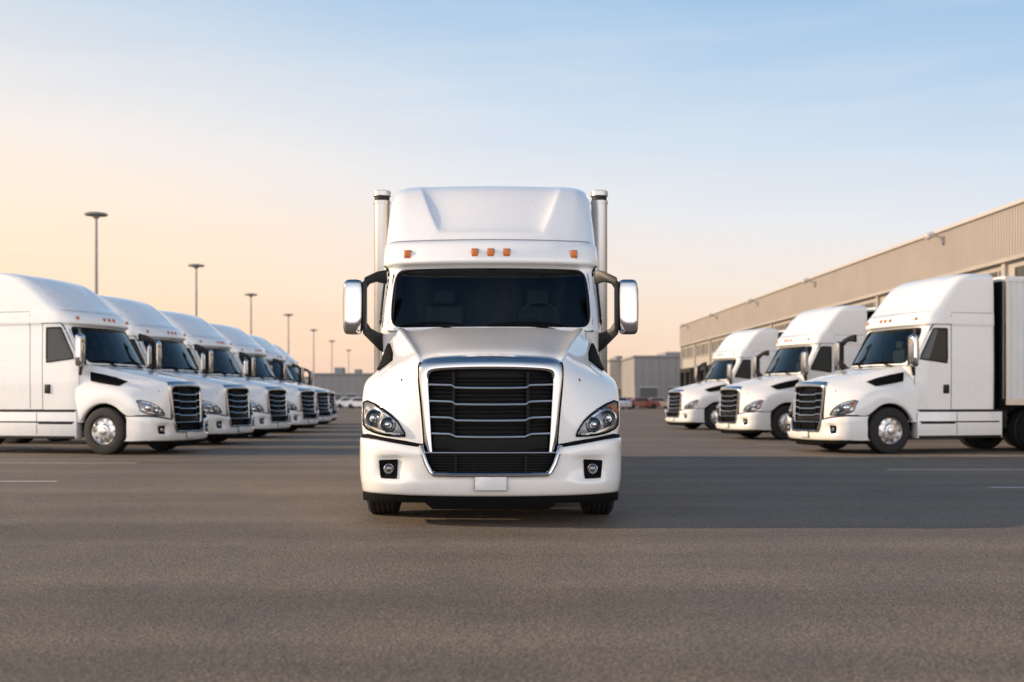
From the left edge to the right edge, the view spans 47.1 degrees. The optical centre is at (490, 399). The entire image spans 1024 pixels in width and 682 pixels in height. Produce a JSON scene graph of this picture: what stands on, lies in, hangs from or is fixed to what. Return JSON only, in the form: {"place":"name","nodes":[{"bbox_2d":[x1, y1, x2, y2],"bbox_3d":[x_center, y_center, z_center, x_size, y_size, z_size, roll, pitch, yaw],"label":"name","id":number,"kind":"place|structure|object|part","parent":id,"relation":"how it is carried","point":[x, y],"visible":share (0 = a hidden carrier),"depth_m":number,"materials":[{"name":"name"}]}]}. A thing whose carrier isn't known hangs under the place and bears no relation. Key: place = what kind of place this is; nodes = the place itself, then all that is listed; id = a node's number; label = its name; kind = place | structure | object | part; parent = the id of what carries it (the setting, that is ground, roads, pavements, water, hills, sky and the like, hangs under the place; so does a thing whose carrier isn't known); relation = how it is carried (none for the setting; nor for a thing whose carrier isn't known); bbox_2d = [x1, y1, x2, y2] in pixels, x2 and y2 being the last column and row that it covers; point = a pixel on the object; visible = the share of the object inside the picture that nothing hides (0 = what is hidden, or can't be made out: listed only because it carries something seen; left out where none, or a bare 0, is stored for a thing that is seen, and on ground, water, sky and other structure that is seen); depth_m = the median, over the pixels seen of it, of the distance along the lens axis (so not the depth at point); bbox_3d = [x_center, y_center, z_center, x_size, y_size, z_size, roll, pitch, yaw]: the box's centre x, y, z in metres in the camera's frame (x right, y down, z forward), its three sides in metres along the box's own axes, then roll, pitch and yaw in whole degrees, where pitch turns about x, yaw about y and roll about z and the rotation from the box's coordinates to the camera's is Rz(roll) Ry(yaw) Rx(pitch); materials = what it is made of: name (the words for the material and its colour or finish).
{"place":"outdoors","nodes":[
{"label":"outdoors","id":0,"kind":"place"},
{"bbox_2d":[304,377,312,385],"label":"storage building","id":1,"kind":"structure","parent":0,"point":[306,379],"depth_m":260.00,"materials":[{"name":"grey metal"}]},
{"bbox_2d":[314,367,373,406],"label":"storage building","id":2,"kind":"structure","parent":0,"point":[340,382],"depth_m":190.00,"materials":[{"name":"grey metal"}]},
{"bbox_2d":[335,393,341,406],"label":"door","id":3,"kind":"structure","parent":2,"relation":"in","point":[337,395],"depth_m":189.91,"materials":[{"name":"grey metal"}]},
{"bbox_2d":[346,393,355,406],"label":"door","id":4,"kind":"structure","parent":2,"relation":"in","point":[351,395],"depth_m":189.91,"materials":[{"name":"grey metal"}]},
{"bbox_2d":[0,407,1023,681],"bbox_3d":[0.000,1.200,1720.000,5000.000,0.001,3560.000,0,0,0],"label":"ground","id":5,"kind":"structure","parent":0,"point":[702,553],"depth_m":8.34,"materials":[{"name":"grey asphalt"}]},
{"bbox_2d":[0,481,55,481],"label":"road marking","id":6,"kind":"object","parent":5,"relation":"on","point":[28,481],"visible":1,"depth_m":17.15,"materials":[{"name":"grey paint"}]},
{"bbox_2d":[84,212,107,294],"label":"light pole","id":7,"kind":"object","parent":5,"relation":"on","point":[96,215],"visible":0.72,"depth_m":67.92,"materials":[{"name":"metal"}]},
{"bbox_2d":[0,273,208,454],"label":"parked truck","id":8,"kind":"object","parent":5,"relation":"on","point":[72,366],"visible":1,"depth_m":26.04,"materials":[{"name":"white paint"}]},
{"bbox_3d":[-9.483,-0.728,25.900,0.940,1.936,0.113,0,0,16],"label":"door","id":9,"kind":"part","parent":8,"relation":"part of","materials":[{"name":"white paint"}]},
{"bbox_2d":[4,295,254,443],"bbox_3d":[-10.756,-0.846,32.710,8.438,4.092,3.271,0,0,15],"label":"parked truck","id":10,"kind":"object","parent":5,"relation":"on","point":[229,409],"visible":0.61,"depth_m":31.57,"materials":[{"name":"white metal"}]},
{"bbox_3d":[-9.426,-0.728,31.064,0.940,1.936,0.113,0,0,15],"label":"door","id":11,"kind":"part","parent":10,"relation":"part of","materials":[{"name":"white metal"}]},
{"bbox_2d":[82,310,290,436],"bbox_3d":[-10.638,-0.846,38.087,8.438,4.092,3.271,0,0,17],"label":"parked truck","id":12,"kind":"object","parent":5,"relation":"on","point":[271,407],"visible":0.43,"depth_m":36.91,"materials":[{"name":"white metal"}]},
{"bbox_3d":[-9.343,-0.728,36.421,0.940,1.936,0.113,0,0,17],"label":"door","id":13,"kind":"part","parent":12,"relation":"part of","materials":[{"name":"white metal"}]},
{"bbox_2d":[188,264,203,315],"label":"light pole","id":14,"kind":"object","parent":5,"relation":"on","point":[196,266],"visible":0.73,"depth_m":93.92,"materials":[{"name":"metal"}]},
{"bbox_2d":[244,293,256,334],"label":"light pole","id":15,"kind":"object","parent":5,"relation":"on","point":[250,295],"visible":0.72,"depth_m":119.92,"materials":[{"name":"metal"}]},
{"bbox_2d":[209,323,318,430],"bbox_3d":[-10.645,-0.846,44.124,8.438,4.092,3.271,0,0,16],"label":"parked truck","id":16,"kind":"object","parent":5,"relation":"on","point":[302,404],"visible":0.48,"depth_m":43.01,"materials":[{"name":"white metal"}]},
{"bbox_3d":[-9.311,-0.728,42.466,0.940,1.936,0.113,0,0,16],"label":"door","id":17,"kind":"part","parent":16,"relation":"part of","materials":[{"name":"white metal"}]},
{"bbox_2d":[283,314,292,353],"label":"light pole","id":18,"kind":"object","parent":5,"relation":"on","point":[288,315],"visible":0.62,"depth_m":148.41,"materials":[{"name":"metal"}]},
{"bbox_2d":[248,334,331,423],"bbox_3d":[-11.019,-0.846,50.652,8.438,4.092,3.271,0,0,16],"label":"parked truck","id":19,"kind":"object","parent":5,"relation":"on","point":[324,409],"visible":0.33,"depth_m":49.86,"materials":[{"name":"white metal"}]},
{"bbox_2d":[271,343,337,420],"bbox_3d":[-11.684,-0.846,57.681,8.438,4.092,3.271,0,0,16],"label":"parked truck","id":20,"kind":"object","parent":5,"relation":"on","point":[295,373],"visible":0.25,"depth_m":57.22,"materials":[{"name":"white metal"}]},
{"bbox_2d":[310,329,317,385],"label":"light pole","id":21,"kind":"object","parent":5,"relation":"on","point":[313,330],"visible":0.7,"depth_m":180.90,"materials":[{"name":"metal"}]},
{"bbox_2d":[329,340,334,372],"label":"light pole","id":22,"kind":"object","parent":5,"relation":"on","point":[331,341],"visible":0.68,"depth_m":214.93,"materials":[{"name":"metal"}]},
{"bbox_2d":[335,397,361,407],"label":"parked car","id":23,"kind":"object","parent":5,"relation":"on","point":[340,402],"visible":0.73,"depth_m":169.12,"materials":[{"name":"paint"}]},
{"bbox_2d":[344,397,361,408],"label":"parked car","id":24,"kind":"object","parent":5,"relation":"on","point":[353,402],"visible":0.52,"depth_m":159.22,"materials":[{"name":"paint"}]},
{"bbox_2d":[343,186,638,513],"bbox_3d":[0.000,-0.787,15.181,3.271,3.975,8.438,0,0,0],"label":"semi truck","id":25,"kind":"object","parent":5,"relation":"on","point":[490,383],"visible":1,"depth_m":12.01,"materials":[{"name":"white paint"}]},
{"bbox_3d":[-1.228,-0.660,13.670,0.113,1.800,0.940,0,0,0],"label":"door","id":26,"kind":"part","parent":25,"relation":"part of","materials":[{"name":"white paint"}]},
{"bbox_3d":[1.228,-0.660,13.670,0.113,1.800,0.940,0,0,0],"label":"door","id":27,"kind":"part","parent":25,"relation":"part of","materials":[{"name":"white paint"}]},
{"bbox_2d":[607,356,621,396],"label":"storage building","id":28,"kind":"structure","parent":5,"relation":"on","point":[614,368],"depth_m":196.00,"materials":[{"name":"grey metal"}]},
{"bbox_2d":[619,397,631,408],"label":"parked car","id":29,"kind":"object","parent":5,"relation":"on","point":[624,402],"visible":0.45,"depth_m":147.97,"materials":[{"name":"paint"}]},
{"bbox_2d":[629,397,659,408],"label":"parked car","id":30,"kind":"object","parent":5,"relation":"on","point":[640,402],"visible":0.79,"depth_m":154.12,"materials":[{"name":"paint"}]},
{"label":"window","id":31,"kind":"part","parent":30,"relation":"part of","materials":[{"name":"grey glass"}]},
{"bbox_2d":[647,397,667,408],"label":"parked car","id":32,"kind":"object","parent":5,"relation":"on","point":[662,401],"visible":0.23,"depth_m":157.14,"materials":[{"name":"paint"}]},
{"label":"window","id":33,"kind":"part","parent":32,"relation":"part of","materials":[{"name":"grey glass"}]},
{"bbox_2d":[665,329,777,429],"bbox_3d":[10.968,-0.846,48.466,7.538,4.092,3.271,0,0,-15],"label":"parked truck","id":34,"kind":"object","parent":5,"relation":"on","point":[693,405],"visible":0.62,"depth_m":47.09,"materials":[{"name":"white metal"}]},
{"bbox_3d":[10.072,-0.728,46.939,0.940,1.936,0.082,0,0,-15],"label":"door","id":35,"kind":"part","parent":34,"relation":"part of","materials":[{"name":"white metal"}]},
{"bbox_2d":[778,330,784,338],"bbox_3d":[16.936,-0.810,50.065,11.300,4.020,2.620,0,0,-15],"label":"semi trailer","id":36,"kind":"object","parent":5,"relation":"on","point":[780,332],"depth_m":47.66,"materials":[{"name":"metal"}]},
{"bbox_2d":[715,305,911,439],"bbox_3d":[10.805,-0.846,36.766,7.538,4.092,3.271,0,0,-15],"label":"parked truck","id":37,"kind":"object","parent":5,"relation":"on","point":[761,403],"visible":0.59,"depth_m":35.40,"materials":[{"name":"white metal"}]},
{"bbox_3d":[9.909,-0.728,35.239,0.940,1.936,0.082,0,0,-15],"label":"door","id":38,"kind":"part","parent":37,"relation":"part of","materials":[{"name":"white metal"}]},
{"bbox_2d":[867,307,877,320],"bbox_3d":[16.773,-0.810,38.365,11.300,4.020,2.620,0,0,-15],"label":"semi trailer","id":39,"kind":"object","parent":5,"relation":"on","point":[870,312],"visible":0.01,"depth_m":35.89,"materials":[{"name":"metal"}]},
{"bbox_2d":[757,444,1008,444],"bbox_3d":[11.050,1.196,31.300,7.900,0.001,0.100,0,0,0],"label":"road marking","id":40,"kind":"object","parent":5,"relation":"on","point":[866,444],"visible":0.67,"depth_m":31.30,"materials":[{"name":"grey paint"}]},
{"bbox_2d":[787,274,1023,453],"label":"parked truck","id":41,"kind":"object","parent":5,"relation":"on","point":[923,365],"visible":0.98,"depth_m":26.42,"materials":[{"name":"white paint"}]},
{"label":"door","id":42,"kind":"part","parent":41,"relation":"part of","materials":[{"name":"white paint"}]},
{"bbox_2d":[993,276,1023,409],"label":"semi trailer","id":43,"kind":"object","parent":41,"relation":"attached to","point":[1009,334],"visible":0.36,"depth_m":26.78,"materials":[{"name":"metal"}]},
{"bbox_2d":[888,469,1023,469],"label":"road marking","id":44,"kind":"object","parent":5,"relation":"on","point":[955,469],"visible":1,"depth_m":20.09,"materials":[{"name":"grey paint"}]},
{"bbox_2d":[990,487,1023,487],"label":"road marking","id":45,"kind":"object","parent":5,"relation":"on","point":[1006,487],"visible":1,"depth_m":15.98,"materials":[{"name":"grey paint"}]},
{"bbox_2d":[0,0,1023,376],"label":"sky","id":46,"kind":"structure","parent":0,"point":[741,150],"materials":[{"name":"blue"}]},
{"bbox_2d":[620,352,680,407],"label":"storage building","id":47,"kind":"structure","parent":0,"point":[649,376],"depth_m":178.00,"materials":[{"name":"grey metal"}]},
{"bbox_2d":[639,387,657,407],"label":"door","id":48,"kind":"structure","parent":47,"relation":"in","point":[647,392],"depth_m":177.92,"materials":[{"name":"grey metal"}]},
{"bbox_2d":[679,198,1023,386],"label":"warehouse","id":49,"kind":"structure","parent":0,"point":[990,242],"depth_m":74.57,"materials":[{"name":"corrugated metal"}]},
{"bbox_2d":[680,368,684,386],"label":"dock door","id":50,"kind":"structure","parent":49,"relation":"in","point":[682,371],"depth_m":145.29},
{"bbox_2d":[683,346,693,358],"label":"window","id":51,"kind":"structure","parent":49,"relation":"in","point":[687,352],"depth_m":142.10,"materials":[{"name":"beige glass"}]},
{"bbox_2d":[685,367,692,385],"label":"dock door","id":52,"kind":"structure","parent":49,"relation":"in","point":[688,371],"depth_m":141.61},
{"bbox_2d":[696,343,708,356],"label":"window","id":53,"kind":"structure","parent":49,"relation":"in","point":[703,349],"depth_m":133.10,"materials":[{"name":"beige glass"}]},
{"bbox_2d":[700,365,707,380],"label":"dock door","id":54,"kind":"structure","parent":49,"relation":"in","point":[704,369],"depth_m":132.29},
{"bbox_2d":[712,339,724,353],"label":"window","id":55,"kind":"structure","parent":49,"relation":"in","point":[715,345],"depth_m":125.78,"materials":[{"name":"beige glass"}]},
{"bbox_2d":[774,323,789,330],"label":"window","id":56,"kind":"structure","parent":49,"relation":"in","point":[781,327],"depth_m":98.35,"materials":[{"name":"beige glass"}]},
{"bbox_2d":[860,302,875,307],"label":"window","id":57,"kind":"structure","parent":49,"relation":"in","point":[870,305],"depth_m":76.34,"materials":[{"name":"beige glass"}]},
{"bbox_2d":[989,271,1000,277],"bbox_3d":[24.907,-5.650,61.155,0.160,1.300,7.400,0,0,-1],"label":"window","id":58,"kind":"structure","parent":49,"relation":"in","point":[996,274],"depth_m":57.82,"materials":[{"name":"beige glass"}]},
{"bbox_2d":[1014,265,1023,276],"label":"window","id":59,"kind":"structure","parent":49,"relation":"in","point":[1018,271],"depth_m":55.36,"materials":[{"name":"beige glass"}]}
]}

